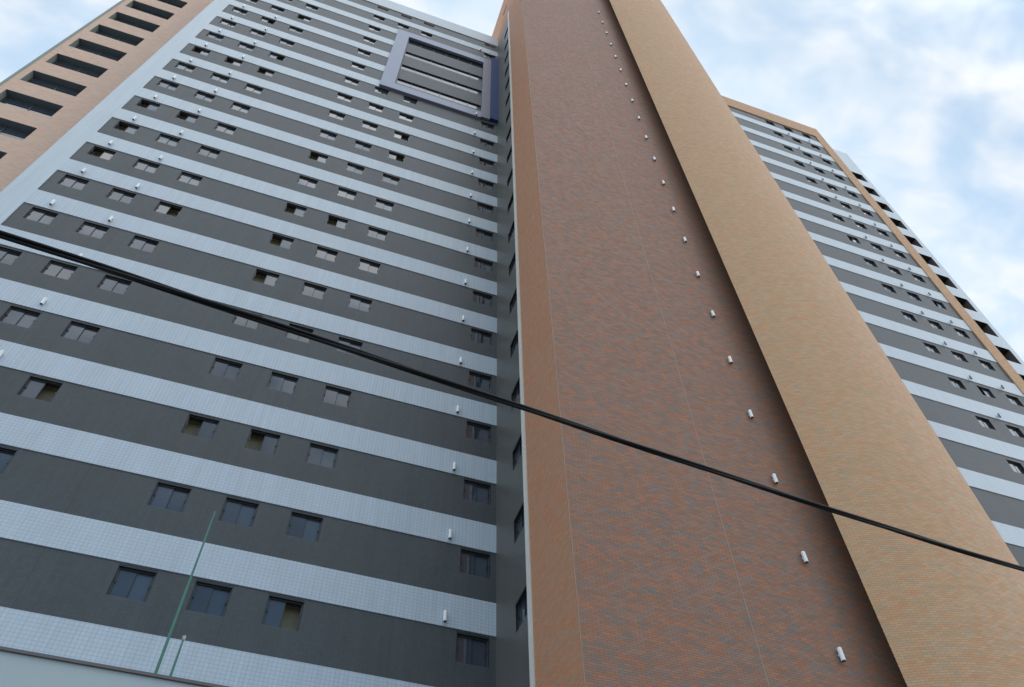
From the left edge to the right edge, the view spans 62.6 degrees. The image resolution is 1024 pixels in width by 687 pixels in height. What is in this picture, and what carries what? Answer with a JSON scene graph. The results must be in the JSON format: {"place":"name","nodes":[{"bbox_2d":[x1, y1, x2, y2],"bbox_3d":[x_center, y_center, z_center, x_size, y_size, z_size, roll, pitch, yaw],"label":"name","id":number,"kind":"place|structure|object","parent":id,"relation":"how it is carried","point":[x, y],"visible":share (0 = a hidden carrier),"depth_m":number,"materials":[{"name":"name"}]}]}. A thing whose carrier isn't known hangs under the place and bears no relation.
{"place":"outdoors","nodes":[
{"label":"outdoors","id":0,"kind":"place"},
{"bbox_2d":[0,230,1023,571],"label":"overhead cable","id":1,"kind":"object","parent":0,"point":[26,242],"visible":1,"depth_m":6.81,"materials":[{"name":"black rubber"}]},
{"bbox_2d":[0,0,1023,361],"label":"sky","id":2,"kind":"structure","parent":0,"point":[925,97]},
{"bbox_3d":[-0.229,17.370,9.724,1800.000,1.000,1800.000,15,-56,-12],"label":"ground","id":3,"kind":"structure","parent":0,"visible":0},
{"bbox_2d":[0,0,1023,686],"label":"apartment building","id":4,"kind":"structure","parent":3,"relation":"on","point":[314,166],"depth_m":27.78,"materials":[{"name":"grey ceramic"}]},
{"bbox_2d":[0,445,18,473],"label":"window","id":5,"kind":"structure","parent":4,"relation":"in","point":[7,454],"depth_m":22.36,"materials":[{"name":"glass"}]},
{"bbox_2d":[0,245,23,264],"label":"window","id":6,"kind":"structure","parent":4,"relation":"in","point":[8,255],"depth_m":28.65,"materials":[{"name":"grey glass"}]},
{"bbox_2d":[0,304,41,328],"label":"window","id":7,"kind":"structure","parent":4,"relation":"in","point":[16,315],"depth_m":26.53,"materials":[{"name":"grey glass"}]},
{"bbox_2d":[16,375,63,402],"bbox_3d":[-13.741,1.465,24.518,0.930,0.948,0.417,15,-56,-12],"label":"window","id":8,"kind":"structure","parent":4,"relation":"in","point":[35,387],"depth_m":24.67,"materials":[{"name":"grey glass"}]},
{"bbox_2d":[22,206,59,224],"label":"window","id":9,"kind":"structure","parent":4,"relation":"in","point":[37,214],"depth_m":30.90,"materials":[{"name":"grey glass"}]},
{"bbox_2d":[39,259,78,279],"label":"window","id":10,"kind":"structure","parent":4,"relation":"in","point":[59,269],"depth_m":28.90,"materials":[{"name":"glass"}]},
{"bbox_2d":[57,173,90,189],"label":"window","id":11,"kind":"structure","parent":4,"relation":"in","point":[69,180],"depth_m":33.28,"materials":[{"name":"grey glass"}]},
{"bbox_2d":[60,320,101,343],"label":"window","id":12,"kind":"structure","parent":4,"relation":"in","point":[75,330],"depth_m":26.90,"materials":[{"name":"black metal"}]},
{"bbox_2d":[75,220,109,238],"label":"window","id":13,"kind":"structure","parent":4,"relation":"in","point":[88,228],"depth_m":31.28,"materials":[{"name":"glass"}]},
{"bbox_2d":[86,145,116,159],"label":"window","id":14,"kind":"structure","parent":4,"relation":"in","point":[101,152],"depth_m":35.80,"materials":[{"name":"grey glass"}]},
{"bbox_2d":[96,273,132,294],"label":"window","id":15,"kind":"structure","parent":4,"relation":"in","point":[112,283],"depth_m":29.26,"materials":[{"name":"grey glass"}]},
{"bbox_2d":[105,187,136,203],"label":"window","id":16,"kind":"structure","parent":4,"relation":"in","point":[118,194],"depth_m":33.64,"materials":[{"name":"grey glass"}]},
{"bbox_2d":[113,120,140,133],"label":"window","id":17,"kind":"structure","parent":4,"relation":"in","point":[124,126],"depth_m":38.17,"materials":[{"name":"black metal"}]},
{"bbox_2d":[106,563,157,601],"bbox_3d":[-9.330,5.950,20.662,0.930,0.948,0.247,15,-56,-12],"label":"window","id":18,"kind":"structure","parent":4,"relation":"in","point":[128,582],"depth_m":20.69,"materials":[{"name":"blue glass"}]},
{"bbox_2d":[127,234,159,252],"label":"window","id":19,"kind":"structure","parent":4,"relation":"in","point":[139,242],"depth_m":31.64,"materials":[{"name":"grey glass"}]},
{"bbox_2d":[131,158,160,172],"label":"window","id":20,"kind":"structure","parent":4,"relation":"in","point":[141,164],"depth_m":36.02,"materials":[{"name":"grey glass"}]},
{"bbox_2d":[136,98,161,110],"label":"window","id":21,"kind":"structure","parent":4,"relation":"in","point":[144,103],"depth_m":40.53,"materials":[{"name":"grey glass"}]},
{"bbox_2d":[154,133,180,146],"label":"window","id":22,"kind":"structure","parent":4,"relation":"in","point":[163,138],"depth_m":38.39,"materials":[{"name":"grey glass"}]},
{"bbox_2d":[153,200,182,216],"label":"window","id":23,"kind":"structure","parent":4,"relation":"in","point":[167,208],"depth_m":34.15,"materials":[{"name":"grey glass"}]},
{"bbox_2d":[156,79,179,90],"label":"window","id":24,"kind":"structure","parent":4,"relation":"in","point":[163,83],"depth_m":42.79,"materials":[{"name":"grey glass"}]},
{"bbox_2d":[147,480,191,512],"bbox_3d":[-9.368,4.268,23.024,0.930,0.948,0.247,15,-56,-12],"label":"window","id":25,"kind":"structure","parent":4,"relation":"in","point":[165,495],"depth_m":23.06,"materials":[{"name":"glass"}]},
{"bbox_2d":[169,635,185,675],"bbox_3d":[-5.616,5.267,14.103,0.087,0.860,0.087,15,-56,-12],"label":"green pole","id":26,"kind":"object","parent":4,"relation":"on","point":[177,656],"visible":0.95,"depth_m":14.10,"materials":[{"name":"metal"}]},
{"bbox_2d":[154,511,215,673],"bbox_3d":[-5.861,4.393,15.195,0.103,3.660,0.103,15,-56,-12],"label":"green pole","id":27,"kind":"object","parent":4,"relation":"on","point":[174,621],"visible":0.88,"depth_m":14.86,"materials":[{"name":"metal"}]},
{"bbox_2d":[174,61,195,71],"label":"window","id":28,"kind":"structure","parent":4,"relation":"in","point":[180,65],"depth_m":45.15,"materials":[{"name":"grey glass"}]},
{"bbox_2d":[175,110,199,122],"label":"window","id":29,"kind":"structure","parent":4,"relation":"in","point":[183,115],"depth_m":40.90,"materials":[{"name":"grey glass"}]},
{"bbox_2d":[176,171,203,185],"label":"window","id":30,"kind":"structure","parent":4,"relation":"in","point":[186,177],"depth_m":36.39,"materials":[{"name":"grey glass"}]},
{"bbox_2d":[180,413,219,439],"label":"window","id":31,"kind":"structure","parent":4,"relation":"in","point":[200,426],"depth_m":25.60,"materials":[{"name":"grey glass"}]},
{"bbox_2d":[190,46,210,55],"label":"window","id":32,"kind":"structure","parent":4,"relation":"in","point":[197,49],"depth_m":47.62,"materials":[{"name":"black glass"}]},
{"bbox_2d":[193,90,215,101],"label":"window","id":33,"kind":"structure","parent":4,"relation":"in","point":[199,94],"depth_m":43.14,"materials":[{"name":"grey glass"}]},
{"bbox_2d":[196,145,220,158],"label":"window","id":34,"kind":"structure","parent":4,"relation":"in","point":[203,150],"depth_m":38.76,"materials":[{"name":"grey glass"}]},
{"bbox_2d":[186,579,233,617],"bbox_3d":[-7.564,6.437,21.037,0.930,0.948,0.247,15,-56,-12],"label":"window","id":35,"kind":"structure","parent":4,"relation":"in","point":[207,597],"depth_m":21.06,"materials":[{"name":"glass"}]},
{"bbox_2d":[205,31,224,40],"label":"window","id":36,"kind":"structure","parent":4,"relation":"in","point":[210,34],"depth_m":49.89,"materials":[{"name":"grey glass"}]},
{"bbox_2d":[209,72,229,82],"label":"window","id":37,"kind":"structure","parent":4,"relation":"in","point":[215,76],"depth_m":45.52,"materials":[{"name":"grey glass"}]},
{"bbox_2d":[214,122,236,134],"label":"window","id":38,"kind":"structure","parent":4,"relation":"in","point":[222,127],"depth_m":41.14,"materials":[{"name":"grey glass"}]},
{"bbox_2d":[208,356,243,379],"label":"window","id":39,"kind":"structure","parent":4,"relation":"in","point":[223,367],"depth_m":27.81,"materials":[{"name":"grey glass"}]},
{"bbox_2d":[224,56,243,65],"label":"window","id":40,"kind":"structure","parent":4,"relation":"in","point":[228,59],"depth_m":47.98,"materials":[{"name":"grey glass"}]},
{"bbox_2d":[218,495,259,527],"bbox_3d":[-7.602,4.755,23.399,0.930,0.948,0.247,15,-56,-12],"label":"window","id":41,"kind":"structure","parent":4,"relation":"in","point":[238,511],"depth_m":23.44,"materials":[{"name":"glass"}]},
{"bbox_2d":[229,102,250,112],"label":"window","id":42,"kind":"structure","parent":4,"relation":"in","point":[236,106],"depth_m":43.51,"materials":[{"name":"grey glass"}]},
{"bbox_2d":[237,42,255,50],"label":"window","id":43,"kind":"structure","parent":4,"relation":"in","point":[243,45],"depth_m":50.28,"materials":[{"name":"black metal"}]},
{"bbox_2d":[231,309,263,329],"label":"window","id":44,"kind":"structure","parent":4,"relation":"in","point":[237,320],"depth_m":30.02,"materials":[{"name":"grey glass"}]},
{"bbox_2d":[243,83,263,93],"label":"window","id":45,"kind":"structure","parent":4,"relation":"in","point":[249,87],"depth_m":45.90,"materials":[{"name":"grey glass"}]},
{"bbox_2d":[244,427,281,454],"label":"window","id":46,"kind":"structure","parent":4,"relation":"in","point":[260,440],"depth_m":25.98,"materials":[{"name":"glass"}]},
{"bbox_2d":[251,268,279,286],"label":"window","id":47,"kind":"structure","parent":4,"relation":"in","point":[263,276],"depth_m":32.73,"materials":[{"name":"grey glass"}]},
{"bbox_2d":[256,67,274,76],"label":"window","id":48,"kind":"structure","parent":4,"relation":"in","point":[261,70],"depth_m":48.36,"materials":[{"name":"black metal"}]},
{"bbox_2d":[268,52,285,60],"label":"window","id":49,"kind":"structure","parent":4,"relation":"in","point":[273,55],"depth_m":50.69,"materials":[{"name":"black metal"}]},
{"bbox_2d":[268,233,294,249],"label":"window","id":50,"kind":"structure","parent":4,"relation":"in","point":[276,239],"depth_m":35.10,"materials":[{"name":"grey glass"}]},
{"bbox_2d":[266,370,298,394],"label":"window","id":51,"kind":"structure","parent":4,"relation":"in","point":[278,381],"depth_m":28.19,"materials":[{"name":"glass"}]},
{"bbox_2d":[261,593,304,631],"bbox_3d":[-5.863,6.979,21.450,0.930,0.948,0.417,15,-56,-12],"label":"window","id":52,"kind":"structure","parent":4,"relation":"in","point":[282,612],"depth_m":21.58,"materials":[{"name":"glass"}]},
{"bbox_2d":[283,202,307,216],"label":"window","id":53,"kind":"structure","parent":4,"relation":"in","point":[292,208],"depth_m":37.47,"materials":[{"name":"grey glass"}]},
{"bbox_2d":[284,322,314,343],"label":"window","id":54,"kind":"structure","parent":4,"relation":"in","point":[288,335],"depth_m":30.45,"materials":[{"name":"grey glass"}]},
{"bbox_2d":[285,510,323,541],"bbox_3d":[-5.873,5.231,23.766,0.930,0.948,0.247,15,-56,-12],"label":"window","id":55,"kind":"structure","parent":4,"relation":"in","point":[302,525],"depth_m":23.80,"materials":[{"name":"glass"}]},
{"bbox_2d":[296,175,318,188],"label":"window","id":56,"kind":"structure","parent":4,"relation":"in","point":[303,180],"depth_m":39.69,"materials":[{"name":"grey glass"}]},
{"bbox_2d":[300,281,327,299],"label":"window","id":57,"kind":"structure","parent":4,"relation":"in","point":[309,289],"depth_m":32.93,"materials":[{"name":"grey glass"}]},
{"bbox_2d":[308,151,328,162],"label":"window","id":58,"kind":"structure","parent":4,"relation":"in","point":[313,155],"depth_m":42.19,"materials":[{"name":"grey glass"}]},
{"bbox_2d":[305,441,339,468],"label":"window","id":59,"kind":"structure","parent":4,"relation":"in","point":[319,454],"depth_m":26.18,"materials":[{"name":"grey glass"}]},
{"bbox_2d":[314,245,338,261],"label":"window","id":60,"kind":"structure","parent":4,"relation":"in","point":[325,253],"depth_m":35.31,"materials":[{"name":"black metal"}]},
{"bbox_2d":[318,129,337,140],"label":"window","id":61,"kind":"structure","parent":4,"relation":"in","point":[323,133],"depth_m":44.43,"materials":[{"name":"grey glass"}]},
{"bbox_2d":[321,384,351,407],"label":"window","id":62,"kind":"structure","parent":4,"relation":"in","point":[334,395],"depth_m":28.55,"materials":[{"name":"grey glass"}]},
{"bbox_2d":[327,110,345,120],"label":"window","id":63,"kind":"structure","parent":4,"relation":"in","point":[331,113],"depth_m":46.80,"materials":[{"name":"grey glass"}]},
{"bbox_2d":[325,214,348,228],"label":"window","id":64,"kind":"structure","parent":4,"relation":"in","point":[336,221],"depth_m":37.84,"materials":[{"name":"glass"}]},
{"bbox_2d":[336,92,352,101],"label":"window","id":65,"kind":"structure","parent":4,"relation":"in","point":[339,95],"depth_m":49.19,"materials":[{"name":"glass"}]},
{"bbox_2d":[336,186,357,199],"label":"window","id":66,"kind":"structure","parent":4,"relation":"in","point":[343,192],"depth_m":40.06,"materials":[{"name":"grey glass"}]},
{"bbox_2d":[335,335,362,356],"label":"window","id":67,"kind":"structure","parent":4,"relation":"in","point":[357,344],"depth_m":31.08,"materials":[{"name":"grey glass"}]},
{"bbox_2d":[345,162,365,174],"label":"window","id":68,"kind":"structure","parent":4,"relation":"in","point":[352,167],"depth_m":42.44,"materials":[{"name":"grey glass"}]},
{"bbox_2d":[347,294,372,312],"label":"window","id":69,"kind":"structure","parent":4,"relation":"in","point":[356,302],"depth_m":33.30,"materials":[{"name":"grey glass"}]},
{"bbox_2d":[353,140,371,151],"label":"window","id":70,"kind":"structure","parent":4,"relation":"in","point":[358,144],"depth_m":44.80,"materials":[{"name":"grey glass"}]},
{"bbox_2d":[357,257,380,274],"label":"window","id":71,"kind":"structure","parent":4,"relation":"in","point":[367,265],"depth_m":35.68,"materials":[{"name":"grey glass"}]},
{"bbox_2d":[361,120,378,130],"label":"window","id":72,"kind":"structure","parent":4,"relation":"in","point":[366,124],"depth_m":47.19,"materials":[{"name":"grey glass"}]},
{"bbox_2d":[367,102,383,112],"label":"window","id":73,"kind":"structure","parent":4,"relation":"in","point":[373,106],"depth_m":49.56,"materials":[{"name":"grey glass"}]},
{"bbox_2d":[366,226,388,240],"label":"window","id":74,"kind":"structure","parent":4,"relation":"in","point":[377,233],"depth_m":38.05,"materials":[{"name":"grey glass"}]},
{"bbox_2d":[374,198,394,211],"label":"window","id":75,"kind":"structure","parent":4,"relation":"in","point":[380,203],"depth_m":40.43,"materials":[{"name":"grey glass"}]},
{"bbox_2d":[381,173,399,185],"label":"window","id":76,"kind":"structure","parent":4,"relation":"in","point":[388,178],"depth_m":42.80,"materials":[{"name":"grey glass"}]},
{"bbox_2d":[387,150,405,161],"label":"window","id":77,"kind":"structure","parent":4,"relation":"in","point":[393,155],"depth_m":45.28,"materials":[{"name":"white glass"}]},
{"bbox_2d":[393,130,409,140],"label":"window","id":78,"kind":"structure","parent":4,"relation":"in","point":[397,134],"depth_m":47.64,"materials":[{"name":"grey glass"}]},
{"bbox_2d":[398,112,413,121],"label":"window","id":79,"kind":"structure","parent":4,"relation":"in","point":[401,115],"depth_m":49.94,"materials":[{"name":"glass"}]},
{"bbox_2d":[396,78,480,110],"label":"ribbon window","id":80,"kind":"structure","parent":4,"relation":"in","point":[400,81],"depth_m":54.77,"materials":[{"name":"white glass"}]},
{"bbox_2d":[401,64,481,94],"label":"ribbon window","id":81,"kind":"structure","parent":4,"relation":"in","point":[404,67],"depth_m":57.15,"materials":[{"name":"glass"}]},
{"bbox_2d":[405,51,481,80],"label":"ribbon window","id":82,"kind":"structure","parent":4,"relation":"in","point":[408,54],"depth_m":59.51,"materials":[{"name":"white glass"}]},
{"bbox_2d":[408,39,482,68],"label":"ribbon window","id":83,"kind":"structure","parent":4,"relation":"in","point":[438,51],"depth_m":61.88,"materials":[{"name":"black glass"}]},
{"bbox_2d":[455,631,488,668],"bbox_3d":[-1.085,8.223,22.412,0.930,0.948,0.247,15,-56,-12],"label":"window","id":84,"kind":"structure","parent":4,"relation":"in","point":[471,649],"depth_m":22.44,"materials":[{"name":"blue glass"}]},
{"bbox_2d":[459,547,489,578],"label":"window","id":85,"kind":"structure","parent":4,"relation":"in","point":[472,562],"depth_m":24.83,"materials":[{"name":"blue glass"}]},
{"bbox_2d":[463,478,490,504],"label":"window","id":86,"kind":"structure","parent":4,"relation":"in","point":[475,491],"depth_m":27.20,"materials":[{"name":"grey glass"}]},
{"bbox_2d":[466,420,491,443],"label":"window","id":87,"kind":"structure","parent":4,"relation":"in","point":[474,430],"depth_m":29.57,"materials":[{"name":"grey glass"}]},
{"bbox_2d":[468,370,491,390],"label":"window","id":88,"kind":"structure","parent":4,"relation":"in","point":[476,379],"depth_m":31.94,"materials":[{"name":"glass"}]},
{"bbox_2d":[470,327,492,345],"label":"window","id":89,"kind":"structure","parent":4,"relation":"in","point":[477,335],"depth_m":34.33,"materials":[{"name":"grey glass"}]},
{"bbox_2d":[472,290,492,306],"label":"window","id":90,"kind":"structure","parent":4,"relation":"in","point":[479,297],"depth_m":36.69,"materials":[{"name":"grey glass"}]},
{"bbox_2d":[474,257,492,271],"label":"window","id":91,"kind":"structure","parent":4,"relation":"in","point":[479,263],"depth_m":39.08,"materials":[{"name":"grey glass"}]},
{"bbox_2d":[475,228,493,241],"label":"window","id":92,"kind":"structure","parent":4,"relation":"in","point":[479,233],"depth_m":41.45,"materials":[{"name":"grey glass"}]},
{"bbox_2d":[477,202,493,214],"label":"window","id":93,"kind":"structure","parent":4,"relation":"in","point":[482,207],"depth_m":43.82,"materials":[{"name":"grey glass"}]},
{"bbox_2d":[478,178,493,190],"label":"window","id":94,"kind":"structure","parent":4,"relation":"in","point":[489,185],"depth_m":46.20,"materials":[{"name":"grey glass"}]},
{"bbox_2d":[479,157,493,167],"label":"window","id":95,"kind":"structure","parent":4,"relation":"in","point":[482,161],"depth_m":48.58,"materials":[{"name":"grey glass"}]},
{"bbox_2d":[510,287,516,313],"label":"window","id":96,"kind":"structure","parent":4,"relation":"in","point":[514,297],"depth_m":33.44,"materials":[{"name":"black glass"}]},
{"bbox_2d":[510,329,517,357],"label":"window","id":97,"kind":"structure","parent":4,"relation":"in","point":[514,343],"depth_m":31.08,"materials":[{"name":"black glass"}]},
{"bbox_2d":[511,376,519,408],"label":"window","id":98,"kind":"structure","parent":4,"relation":"in","point":[516,391],"depth_m":28.72,"materials":[{"name":"black glass"}]},
{"bbox_2d":[513,434,521,470],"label":"window","id":99,"kind":"structure","parent":4,"relation":"in","point":[517,451],"depth_m":26.31,"materials":[{"name":"black glass"}]},
{"bbox_2d":[514,502,524,543],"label":"window","id":100,"kind":"structure","parent":4,"relation":"in","point":[519,523],"depth_m":23.94,"materials":[{"name":"glass"}]},
{"bbox_2d":[516,584,527,632],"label":"window","id":101,"kind":"structure","parent":4,"relation":"in","point":[521,605],"depth_m":21.56,"materials":[{"name":"glass"}]},
{"bbox_2d":[219,0,969,338],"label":"window","id":102,"kind":"structure","parent":4,"relation":"in","point":[490,144],"depth_m":53.40,"materials":[{"name":"glass"}]},
{"bbox_2d":[837,647,845,661],"bbox_3d":[7.424,7.022,18.977,0.108,0.333,0.129,15,-56,-12],"label":"wall vent","id":103,"kind":"object","parent":4,"relation":"attached to","point":[841,654],"depth_m":18.93,"materials":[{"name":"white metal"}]},
{"bbox_2d":[922,341,940,353],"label":"window","id":104,"kind":"structure","parent":4,"relation":"in","point":[930,347],"depth_m":43.22,"materials":[{"name":"grey glass"}]},
{"bbox_2d":[947,376,966,389],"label":"window","id":105,"kind":"structure","parent":4,"relation":"in","point":[955,382],"depth_m":40.85,"materials":[{"name":"grey glass"}]},
{"bbox_2d":[950,350,968,362],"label":"window","id":106,"kind":"structure","parent":4,"relation":"in","point":[959,356],"depth_m":43.57,"materials":[{"name":"glass"}]},
{"bbox_2d":[974,415,995,429],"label":"window","id":107,"kind":"structure","parent":4,"relation":"in","point":[984,422],"depth_m":38.47,"materials":[{"name":"glass"}]},
{"bbox_2d":[975,384,995,398],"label":"window","id":108,"kind":"structure","parent":4,"relation":"in","point":[985,391],"depth_m":41.24,"materials":[{"name":"grey glass"}]},
{"bbox_2d":[977,358,995,370],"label":"window","id":109,"kind":"structure","parent":4,"relation":"in","point":[985,364],"depth_m":43.90,"materials":[{"name":"glass"}]},
{"bbox_2d":[1004,423,1023,437],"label":"window","id":110,"kind":"structure","parent":4,"relation":"in","point":[1015,431],"depth_m":38.83,"materials":[{"name":"grey glass"}]},
{"bbox_2d":[1004,393,1023,406],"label":"window","id":111,"kind":"structure","parent":4,"relation":"in","point":[1014,400],"depth_m":41.52,"materials":[{"name":"grey glass"}]},
{"bbox_2d":[1005,458,1023,473],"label":"window","id":112,"kind":"structure","parent":4,"relation":"in","point":[1016,466],"depth_m":36.13,"materials":[{"name":"grey glass"}]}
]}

